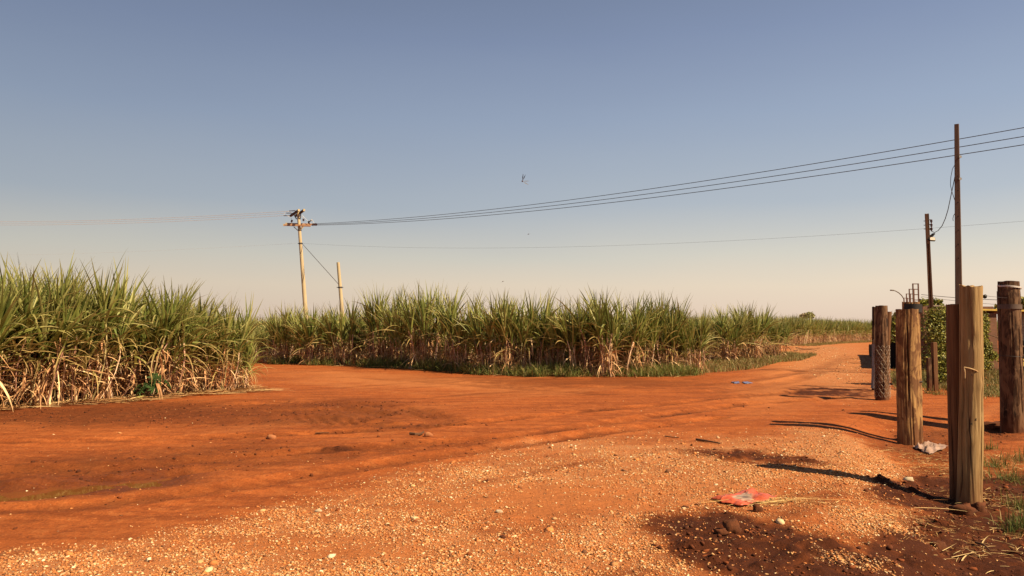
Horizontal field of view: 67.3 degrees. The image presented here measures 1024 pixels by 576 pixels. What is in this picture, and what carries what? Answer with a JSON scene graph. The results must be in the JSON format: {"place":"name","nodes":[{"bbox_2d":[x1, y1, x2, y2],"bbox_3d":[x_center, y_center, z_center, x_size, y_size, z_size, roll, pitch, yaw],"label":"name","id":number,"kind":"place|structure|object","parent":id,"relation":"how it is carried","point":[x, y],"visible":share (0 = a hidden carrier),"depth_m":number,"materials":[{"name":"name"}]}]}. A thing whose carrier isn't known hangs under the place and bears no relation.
{"place":"outdoors","nodes":[
{"label":"outdoors","id":0,"kind":"place"},
{"bbox_2d":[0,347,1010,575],"bbox_3d":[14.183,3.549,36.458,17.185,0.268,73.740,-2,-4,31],"label":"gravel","id":1,"kind":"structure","parent":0,"point":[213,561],"depth_m":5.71,"materials":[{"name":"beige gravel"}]},
{"bbox_2d":[0,338,1023,575],"bbox_3d":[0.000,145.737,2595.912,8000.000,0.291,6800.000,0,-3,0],"label":"ground","id":2,"kind":"structure","parent":0,"point":[630,405],"depth_m":8.38,"materials":[{"name":"red soil"}]},
{"bbox_2d":[0,253,84,407],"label":"sugarcane clump","id":3,"kind":"object","parent":2,"relation":"on","point":[7,310],"visible":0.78,"depth_m":14.37,"materials":[{"name":"plant"}]},
{"bbox_2d":[0,253,133,403],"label":"sugarcane clump","id":4,"kind":"object","parent":2,"relation":"on","point":[23,310],"visible":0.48,"depth_m":14.99,"materials":[{"name":"plant"}]},
{"bbox_2d":[0,253,137,409],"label":"sugarcane clump","id":5,"kind":"object","parent":2,"relation":"on","point":[43,339],"visible":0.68,"depth_m":14.81,"materials":[{"name":"plant"}]},
{"bbox_2d":[0,478,171,501],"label":"track","id":6,"kind":"structure","parent":2,"relation":"on","point":[53,492],"depth_m":7.35,"materials":[{"name":"orange soil"}]},
{"bbox_2d":[2,251,175,403],"bbox_3d":[-9.196,1.122,15.916,4.298,3.943,3.669,-2,-4,29],"label":"sugarcane clump","id":7,"kind":"object","parent":2,"relation":"on","point":[103,305],"visible":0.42,"depth_m":15.69,"materials":[{"name":"plant"}]},
{"bbox_2d":[38,273,195,399],"bbox_3d":[-8.767,1.303,16.670,3.683,3.380,3.669,0,-3,-1],"label":"sugarcane clump","id":8,"kind":"object","parent":2,"relation":"on","point":[141,343],"visible":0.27,"depth_m":16.58,"materials":[{"name":"plant"}]},
{"bbox_2d":[0,281,235,398],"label":"sugarcane stand","id":9,"kind":"object","parent":2,"relation":"on","point":[124,360],"visible":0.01,"depth_m":18.08,"materials":[{"name":"plant"}]},
{"bbox_2d":[0,385,290,410],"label":"cane trash","id":10,"kind":"object","parent":2,"relation":"on","point":[81,401],"visible":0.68,"depth_m":16.13,"materials":[{"name":"plant"}]},
{"bbox_2d":[133,373,170,395],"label":"palmate weed","id":11,"kind":"object","parent":2,"relation":"on","point":[146,386],"visible":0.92,"depth_m":16.40,"materials":[{"name":"green plant"}]},
{"bbox_2d":[74,267,239,399],"bbox_3d":[-8.295,1.302,16.922,4.258,3.551,3.634,0,-3,-6],"label":"sugarcane clump","id":12,"kind":"object","parent":2,"relation":"on","point":[165,317],"visible":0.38,"depth_m":16.62,"materials":[{"name":"plant"}]},
{"bbox_2d":[103,282,244,394],"bbox_3d":[-7.723,1.434,17.559,3.378,3.112,3.391,0,-3,-6],"label":"sugarcane clump","id":13,"kind":"object","parent":2,"relation":"on","point":[197,334],"visible":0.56,"depth_m":17.15,"materials":[{"name":"plant"}]},
{"bbox_2d":[126,291,256,392],"bbox_3d":[-7.748,1.508,18.170,3.840,2.968,3.230,-1,-3,21],"label":"sugarcane clump","id":14,"kind":"object","parent":2,"relation":"on","point":[201,381],"visible":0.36,"depth_m":17.95,"materials":[{"name":"plant"}]},
{"bbox_2d":[178,293,272,391],"bbox_3d":[-7.197,1.530,18.541,2.716,3.073,3.182,2,-4,-32],"label":"sugarcane clump","id":15,"kind":"object","parent":2,"relation":"on","point":[248,328],"visible":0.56,"depth_m":18.23,"materials":[{"name":"plant"}]},
{"bbox_2d":[219,325,277,388],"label":"sugarcane clump","id":16,"kind":"object","parent":2,"relation":"on","point":[250,351],"visible":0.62,"depth_m":18.81,"materials":[{"name":"plant"}]},
{"bbox_2d":[267,434,275,439],"bbox_3d":[-3.229,2.006,10.319,0.130,0.081,0.103,0,-3,0],"label":"rock","id":17,"kind":"object","parent":2,"relation":"on","point":[270,436],"visible":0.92,"depth_m":10.29,"materials":[{"name":"orange stone"}]},
{"bbox_2d":[252,300,306,360],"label":"sugarcane clump","id":18,"kind":"object","parent":2,"relation":"on","point":[276,336],"visible":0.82,"depth_m":33.92,"materials":[{"name":"plant"}]},
{"bbox_2d":[283,209,317,316],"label":"utility pole","id":19,"kind":"object","parent":2,"relation":"on","point":[299,225],"visible":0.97,"depth_m":58.12,"materials":[{"name":"beige concrete"}]},
{"bbox_2d":[0,211,284,221],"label":"power line","id":20,"kind":"object","parent":19,"relation":"attached to","point":[121,219],"visible":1,"depth_m":67.56,"materials":[{"name":"grey metal"}]},
{"bbox_2d":[64,215,282,224],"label":"power line","id":21,"kind":"object","parent":19,"relation":"attached to","point":[167,221],"visible":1,"depth_m":66.10,"materials":[{"name":"grey metal"}]},
{"bbox_2d":[68,213,282,222],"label":"power line","id":22,"kind":"object","parent":19,"relation":"attached to","point":[171,219],"visible":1,"depth_m":65.29,"materials":[{"name":"grey metal"}]},
{"bbox_2d":[304,221,1019,247],"bbox_3d":[2.568,-3.034,44.236,46.450,2.272,0.008,-2,-4,37],"label":"service line","id":23,"kind":"object","parent":19,"relation":"attached to","point":[713,241],"visible":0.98,"depth_m":38.44,"materials":[{"name":"grey metal"}]},
{"bbox_2d":[317,127,1023,223],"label":"power line","id":24,"kind":"object","parent":19,"relation":"attached to","point":[712,179],"visible":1,"depth_m":34.87,"materials":[{"name":"black metal"}]},
{"bbox_2d":[318,136,1023,224],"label":"power line","id":25,"kind":"object","parent":19,"relation":"attached to","point":[710,185],"visible":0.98,"depth_m":34.37,"materials":[{"name":"black metal"}]},
{"bbox_2d":[337,144,1023,224],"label":"power line","id":26,"kind":"object","parent":19,"relation":"attached to","point":[718,189],"visible":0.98,"depth_m":33.69,"materials":[{"name":"black metal"}]},
{"bbox_2d":[275,305,339,364],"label":"sugarcane clump","id":27,"kind":"object","parent":2,"relation":"on","point":[306,333],"visible":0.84,"depth_m":32.98,"materials":[{"name":"plant"}]},
{"bbox_2d":[305,297,375,365],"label":"sugarcane clump","id":28,"kind":"object","parent":2,"relation":"on","point":[333,323],"visible":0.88,"depth_m":32.53,"materials":[{"name":"plant"}]},
{"bbox_2d":[337,262,343,311],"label":"stub pole","id":29,"kind":"object","parent":2,"relation":"on","point":[339,287],"visible":0.61,"depth_m":51.99,"materials":[{"name":"beige wood"}]},
{"bbox_2d":[347,282,421,360],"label":"sugarcane clump","id":30,"kind":"object","parent":2,"relation":"on","point":[371,322],"visible":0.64,"depth_m":31.63,"materials":[{"name":"plant"}]},
{"bbox_2d":[365,295,417,366],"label":"sugarcane clump","id":31,"kind":"object","parent":2,"relation":"on","point":[391,321],"visible":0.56,"depth_m":30.30,"materials":[{"name":"plant"}]},
{"bbox_2d":[409,431,423,434],"bbox_3d":[-1.277,2.014,10.672,0.145,0.043,0.274,-3,-4,41],"label":"bark piece","id":32,"kind":"object","parent":2,"relation":"on","point":[413,433],"visible":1,"depth_m":10.59,"materials":[{"name":"brown wood"}]},
{"bbox_2d":[369,279,469,368],"bbox_3d":[-2.941,1.718,29.059,4.379,4.322,3.760,-1,-3,12],"label":"sugarcane clump","id":33,"kind":"object","parent":2,"relation":"on","point":[420,314],"visible":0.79,"depth_m":28.94,"materials":[{"name":"plant"}]},
{"bbox_2d":[424,432,432,436],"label":"rock","id":34,"kind":"object","parent":2,"relation":"on","point":[427,434],"visible":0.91,"depth_m":10.54,"materials":[{"name":"orange stone"}]},
{"bbox_2d":[417,288,485,370],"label":"sugarcane clump","id":35,"kind":"object","parent":2,"relation":"on","point":[448,322],"visible":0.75,"depth_m":27.47,"materials":[{"name":"plant"}]},
{"bbox_2d":[266,351,706,376],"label":"verge weeds","id":36,"kind":"object","parent":2,"relation":"on","point":[567,370],"visible":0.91,"depth_m":25.48,"materials":[{"name":"green plant"}]},
{"bbox_2d":[267,362,711,377],"bbox_3d":[-2.602,3.019,28.554,19.541,0.191,4.744,-2,-4,31],"label":"road edge trash","id":37,"kind":"object","parent":2,"relation":"on","point":[472,373],"visible":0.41,"depth_m":26.93,"materials":[{"name":"plant"}]},
{"bbox_2d":[447,290,536,373],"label":"sugarcane clump","id":38,"kind":"object","parent":2,"relation":"on","point":[477,331],"visible":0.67,"depth_m":26.47,"materials":[{"name":"plant"}]},
{"bbox_2d":[209,309,788,373],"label":"sugarcane field","id":39,"kind":"structure","parent":2,"relation":"on","point":[709,352],"depth_m":32.04,"materials":[{"name":"plant"}]},
{"bbox_2d":[0,399,1023,575],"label":"soil crumbs","id":40,"kind":"object","parent":2,"relation":"on","point":[889,547],"visible":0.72,"depth_m":7.42,"materials":[{"name":"soil"}]},
{"bbox_2d":[476,287,563,370],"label":"sugarcane clump","id":41,"kind":"object","parent":2,"relation":"on","point":[530,326],"visible":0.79,"depth_m":25.64,"materials":[{"name":"plant"}]},
{"bbox_2d":[515,294,578,367],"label":"sugarcane clump","id":42,"kind":"object","parent":2,"relation":"on","point":[552,332],"visible":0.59,"depth_m":25.59,"materials":[{"name":"plant"}]},
{"bbox_2d":[541,293,625,374],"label":"sugarcane clump","id":43,"kind":"object","parent":2,"relation":"on","point":[569,332],"visible":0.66,"depth_m":24.70,"materials":[{"name":"plant"}]},
{"bbox_2d":[544,283,666,377],"bbox_3d":[3.316,1.678,24.700,4.327,3.688,3.716,2,-4,-34],"label":"sugarcane clump","id":44,"kind":"object","parent":2,"relation":"on","point":[603,316],"visible":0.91,"depth_m":24.34,"materials":[{"name":"plant"}]},
{"bbox_2d":[597,290,679,370],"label":"sugarcane clump","id":45,"kind":"object","parent":2,"relation":"on","point":[644,335],"visible":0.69,"depth_m":25.04,"materials":[{"name":"plant"}]},
{"bbox_2d":[626,291,699,366],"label":"sugarcane clump","id":46,"kind":"object","parent":2,"relation":"on","point":[672,332],"visible":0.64,"depth_m":25.43,"materials":[{"name":"plant"}]},
{"bbox_2d":[666,304,720,373],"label":"sugarcane clump","id":47,"kind":"object","parent":2,"relation":"on","point":[704,324],"visible":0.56,"depth_m":25.73,"materials":[{"name":"plant"}]},
{"bbox_2d":[696,438,720,443],"bbox_3d":[2.542,1.990,9.987,0.036,0.032,0.411,2,-4,-32],"label":"stick","id":48,"kind":"object","parent":2,"relation":"on","point":[698,439],"visible":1,"depth_m":9.99,"materials":[{"name":"brown wood"}]},
{"bbox_2d":[713,528,727,534],"bbox_3d":[1.524,1.775,5.574,0.123,0.065,0.095,0,-3,0],"label":"earth clod","id":49,"kind":"object","parent":2,"relation":"on","point":[722,531],"visible":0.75,"depth_m":5.55,"materials":[{"name":"brown soil"}]},
{"bbox_2d":[722,519,741,533],"bbox_3d":[1.620,1.772,5.660,0.138,0.142,0.123,-1,-3,13],"label":"earth clod","id":50,"kind":"object","parent":2,"relation":"on","point":[732,525],"visible":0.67,"depth_m":5.62,"materials":[{"name":"brown soil"}]},
{"bbox_2d":[706,303,769,360],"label":"sugarcane clump","id":51,"kind":"object","parent":2,"relation":"on","point":[735,332],"visible":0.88,"depth_m":34.36,"materials":[{"name":"plant"}]},
{"bbox_2d":[711,488,776,505],"bbox_3d":[2.025,1.799,6.654,0.608,0.054,0.320,2,-4,-38],"label":"plastic bag","id":52,"kind":"object","parent":2,"relation":"on","point":[741,498],"visible":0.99,"depth_m":6.60,"materials":[{"name":"red plastic"}]},
{"bbox_2d":[725,299,787,358],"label":"sugarcane clump","id":53,"kind":"object","parent":2,"relation":"on","point":[765,323],"visible":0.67,"depth_m":36.58,"materials":[{"name":"plant"}]},
{"bbox_2d":[752,503,763,511],"bbox_3d":[1.992,1.796,6.247,0.093,0.086,0.083,0,-3,0],"label":"earth clod","id":54,"kind":"object","parent":2,"relation":"on","point":[757,507],"visible":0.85,"depth_m":6.22,"materials":[{"name":"brown soil"}]},
{"bbox_2d":[757,313,801,355],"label":"sugarcane clump","id":55,"kind":"object","parent":2,"relation":"on","point":[773,330],"visible":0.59,"depth_m":39.99,"materials":[{"name":"plant"}]},
{"bbox_2d":[688,340,871,372],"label":"olive grass","id":56,"kind":"structure","parent":2,"relation":"on","point":[741,363],"depth_m":34.18,"materials":[{"name":"green plant"}]},
{"bbox_2d":[696,492,869,505],"bbox_3d":[2.339,1.804,6.551,1.597,0.088,0.462,0,-3,0],"label":"straw bundle","id":57,"kind":"object","parent":2,"relation":"on","point":[761,502],"visible":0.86,"depth_m":6.52,"materials":[{"name":"beige plant"}]},
{"bbox_2d":[803,312,815,318],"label":"distant tree","id":58,"kind":"object","parent":2,"relation":"on","point":[811,314],"visible":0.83,"depth_m":418.93,"materials":[{"name":"green plant"}]},
{"bbox_2d":[694,313,997,345],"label":"distant sugarcane","id":59,"kind":"object","parent":2,"relation":"on","point":[814,330],"visible":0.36,"depth_m":89.66,"materials":[{"name":"plant"}]},
{"bbox_2d":[871,307,874,389],"bbox_3d":[8.819,1.541,18.742,0.188,2.180,0.134,0,-3,0],"label":"fence post","id":60,"kind":"object","parent":2,"relation":"on","point":[873,347],"visible":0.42,"depth_m":18.71,"materials":[{"name":"brown wood"}]},
{"bbox_2d":[873,305,890,400],"bbox_3d":[7.778,1.434,16.188,0.338,2.133,0.320,0,-3,0],"label":"fence post","id":61,"kind":"object","parent":2,"relation":"on","point":[882,390],"visible":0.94,"depth_m":16.10,"materials":[{"name":"brown wood"}]},
{"bbox_2d":[869,342,895,368],"bbox_3d":[18.621,3.087,37.980,1.109,1.058,18.194,-1,-3,22],"label":"tarp screen","id":62,"kind":"object","parent":2,"relation":"on","point":[892,355],"visible":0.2,"depth_m":29.82,"materials":[{"name":"grey fabric"}]},
{"bbox_2d":[888,312,891,362],"bbox_3d":[9.452,1.620,19.349,0.248,2.067,0.134,0,-3,0],"label":"fence post","id":63,"kind":"object","parent":2,"relation":"on","point":[889,322],"visible":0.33,"depth_m":19.32,"materials":[{"name":"brown wood"}]},
{"bbox_2d":[890,312,895,342],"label":"shrub","id":64,"kind":"object","parent":2,"relation":"on","point":[893,328],"visible":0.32,"depth_m":37.82,"materials":[{"name":"green plant"}]},
{"bbox_2d":[768,438,1023,572],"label":"straw litter","id":65,"kind":"object","parent":2,"relation":"on","point":[944,464],"visible":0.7,"depth_m":7.19,"materials":[{"name":"beige plant"}]},
{"bbox_2d":[895,309,919,445],"bbox_3d":[5.645,1.333,10.972,0.328,2.070,0.302,0,-3,0],"label":"fence post","id":66,"kind":"object","parent":2,"relation":"on","point":[907,368],"visible":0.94,"depth_m":10.87,"materials":[{"name":"brown wood"}]},
{"bbox_2d":[903,477,913,480],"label":"white stone","id":67,"kind":"object","parent":2,"relation":"on","point":[908,478],"visible":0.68,"depth_m":8.06,"materials":[{"name":"white stone"}]},
{"bbox_2d":[902,302,922,442],"bbox_3d":[5.881,1.296,11.304,0.319,2.198,0.284,0,-3,0],"label":"fence post","id":68,"kind":"object","parent":2,"relation":"on","point":[911,305],"visible":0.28,"depth_m":11.21,"materials":[{"name":"brown wood"}]},
{"bbox_2d":[912,283,918,301],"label":"steel column","id":69,"kind":"structure","parent":2,"relation":"on","point":[913,289],"depth_m":27.02,"materials":[{"name":"grey metal"}]},
{"bbox_2d":[926,358,931,390],"bbox_3d":[10.040,2.126,18.511,0.086,0.892,0.106,0,-3,0],"label":"stake","id":70,"kind":"object","parent":2,"relation":"on","point":[929,371],"visible":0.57,"depth_m":18.47,"materials":[{"name":"brown wood"}]},
{"bbox_2d":[915,297,943,305],"bbox_3d":[17.954,1.851,32.972,1.288,2.980,0.637,0,-3,0],"label":"papaya tree","id":71,"kind":"object","parent":2,"relation":"on","point":[924,302],"visible":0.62,"depth_m":32.90,"materials":[{"name":"green plant"}]},
{"bbox_2d":[924,213,935,348],"bbox_3d":[14.176,0.279,25.966,0.343,5.623,0.313,0,-3,0],"label":"utility pole","id":72,"kind":"object","parent":2,"relation":"on","point":[929,237],"visible":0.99,"depth_m":26.04,"materials":[{"name":"brown wood"}]},
{"bbox_2d":[913,441,946,453],"bbox_3d":[5.626,2.146,10.428,0.353,0.085,1.050,-3,-4,44],"label":"plastic bag","id":73,"kind":"object","parent":2,"relation":"on","point":[929,447],"visible":1,"depth_m":10.42,"materials":[{"name":"white plastic"}]},
{"bbox_2d":[930,342,938,390],"bbox_3d":[10.175,1.940,18.521,0.101,1.263,0.125,0,-3,0],"label":"stake","id":74,"kind":"object","parent":2,"relation":"on","point":[934,358],"visible":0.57,"depth_m":18.48,"materials":[{"name":"brown wood"}]},
{"bbox_2d":[930,540,947,549],"bbox_3d":[3.144,1.904,5.667,0.105,0.079,0.098,0,-3,0],"label":"earth clod","id":75,"kind":"object","parent":2,"relation":"on","point":[940,545],"visible":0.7,"depth_m":5.64,"materials":[{"name":"brown soil"}]},
{"bbox_2d":[946,304,959,499],"bbox_3d":[4.263,1.161,7.380,0.169,2.014,0.162,0,-3,0],"label":"fence post","id":76,"kind":"object","parent":2,"relation":"on","point":[952,336],"visible":0.56,"depth_m":7.35,"materials":[{"name":"brown wood"}]},
{"bbox_2d":[920,305,987,382],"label":"shrub","id":77,"kind":"object","parent":2,"relation":"on","point":[932,320],"visible":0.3,"depth_m":19.91,"materials":[{"name":"green plant"}]},
{"bbox_2d":[890,366,1023,398],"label":"yard grass","id":78,"kind":"structure","parent":2,"relation":"on","point":[990,390],"depth_m":19.41,"materials":[{"name":"green plant"}]},
{"bbox_2d":[920,305,993,368],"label":"brick wall","id":79,"kind":"structure","parent":2,"relation":"on","point":[926,307],"depth_m":29.00,"materials":[{"name":"brown brick"}]},
{"bbox_2d":[954,124,961,303],"bbox_3d":[14.547,-1.178,25.081,0.387,8.436,0.275,-2,-4,30],"label":"utility pole","id":80,"kind":"object","parent":2,"relation":"on","point":[958,247],"visible":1,"depth_m":25.09,"materials":[{"name":"brown wood"}]},
{"bbox_2d":[931,181,953,232],"bbox_3d":[14.362,-2.754,25.692,0.276,1.735,1.048,0,-3,-5],"label":"drop cable","id":81,"kind":"object","parent":80,"relation":"hanging from","point":[948,208],"visible":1,"depth_m":25.23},
{"bbox_2d":[949,503,977,515],"bbox_3d":[3.975,1.967,6.779,0.175,0.152,0.195,3,-4,-42],"label":"earth clod","id":82,"kind":"object","parent":2,"relation":"on","point":[967,509],"visible":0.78,"depth_m":6.73,"materials":[{"name":"brown soil"}]},
{"bbox_2d":[917,507,1023,560],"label":"cut stalks","id":83,"kind":"object","parent":2,"relation":"on","point":[954,544],"visible":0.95,"depth_m":5.60,"materials":[{"name":"plant"}]},
{"bbox_2d":[956,284,986,503],"bbox_3d":[4.290,1.057,7.172,0.337,2.198,0.234,0,-3,0],"label":"fence post","id":84,"kind":"object","parent":2,"relation":"on","point":[970,457],"visible":0.88,"depth_m":7.11,"materials":[{"name":"brown wood"}]},
{"bbox_2d":[933,433,1023,536],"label":"verge grass","id":85,"kind":"structure","parent":2,"relation":"on","point":[1011,523],"depth_m":8.03,"materials":[{"name":"green plant"}]},
{"bbox_2d":[970,502,987,512],"bbox_3d":[4.173,1.972,6.883,0.135,0.138,0.120,0,-3,0],"label":"earth clod","id":86,"kind":"object","parent":2,"relation":"on","point":[980,506],"visible":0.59,"depth_m":6.84,"materials":[{"name":"brown soil"}]},
{"bbox_2d":[975,541,989,550],"bbox_3d":[3.486,1.906,5.689,0.028,0.028,0.171,0,-3,0],"label":"stick","id":87,"kind":"object","parent":2,"relation":"on","point":[983,544],"visible":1,"depth_m":5.70,"materials":[{"name":"brown wood"}]},
{"bbox_2d":[984,421,999,429],"bbox_3d":[7.990,2.290,12.653,0.508,0.199,0.377,0,-3,0],"label":"earth clod","id":88,"kind":"object","parent":2,"relation":"on","point":[994,425],"visible":0.52,"depth_m":12.59,"materials":[{"name":"brown soil"}]},
{"bbox_2d":[997,309,999,393],"bbox_3d":[8.181,1.254,12.777,0.202,2.412,0.183,0,-3,0],"label":"fence post","id":89,"kind":"object","parent":2,"relation":"on","point":[998,354],"visible":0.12,"depth_m":12.81,"materials":[{"name":"brown wood"}]},
{"bbox_2d":[983,309,1023,369],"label":"shed","id":90,"kind":"structure","parent":2,"relation":"on","point":[993,325],"depth_m":27.06,"materials":[{"name":"yellow paint"}]},
{"bbox_2d":[983,310,1023,372],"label":"shrub","id":91,"kind":"object","parent":2,"relation":"on","point":[990,355],"visible":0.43,"depth_m":20.90,"materials":[{"name":"green plant"}]},
{"bbox_2d":[997,281,1023,432],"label":"fence post","id":92,"kind":"object","parent":2,"relation":"on","point":[1009,308],"visible":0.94,"depth_m":12.25,"materials":[{"name":"brown wood"}]},
{"bbox_2d":[1021,296,1023,309],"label":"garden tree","id":93,"kind":"object","parent":2,"relation":"on","point":[1022,302],"visible":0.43,"depth_m":49.81,"materials":[{"name":"green plant"}]},
{"bbox_2d":[0,0,1023,322],"label":"sky","id":94,"kind":"structure","parent":0,"point":[345,111],"materials":[{"name":"blue"}]}
]}

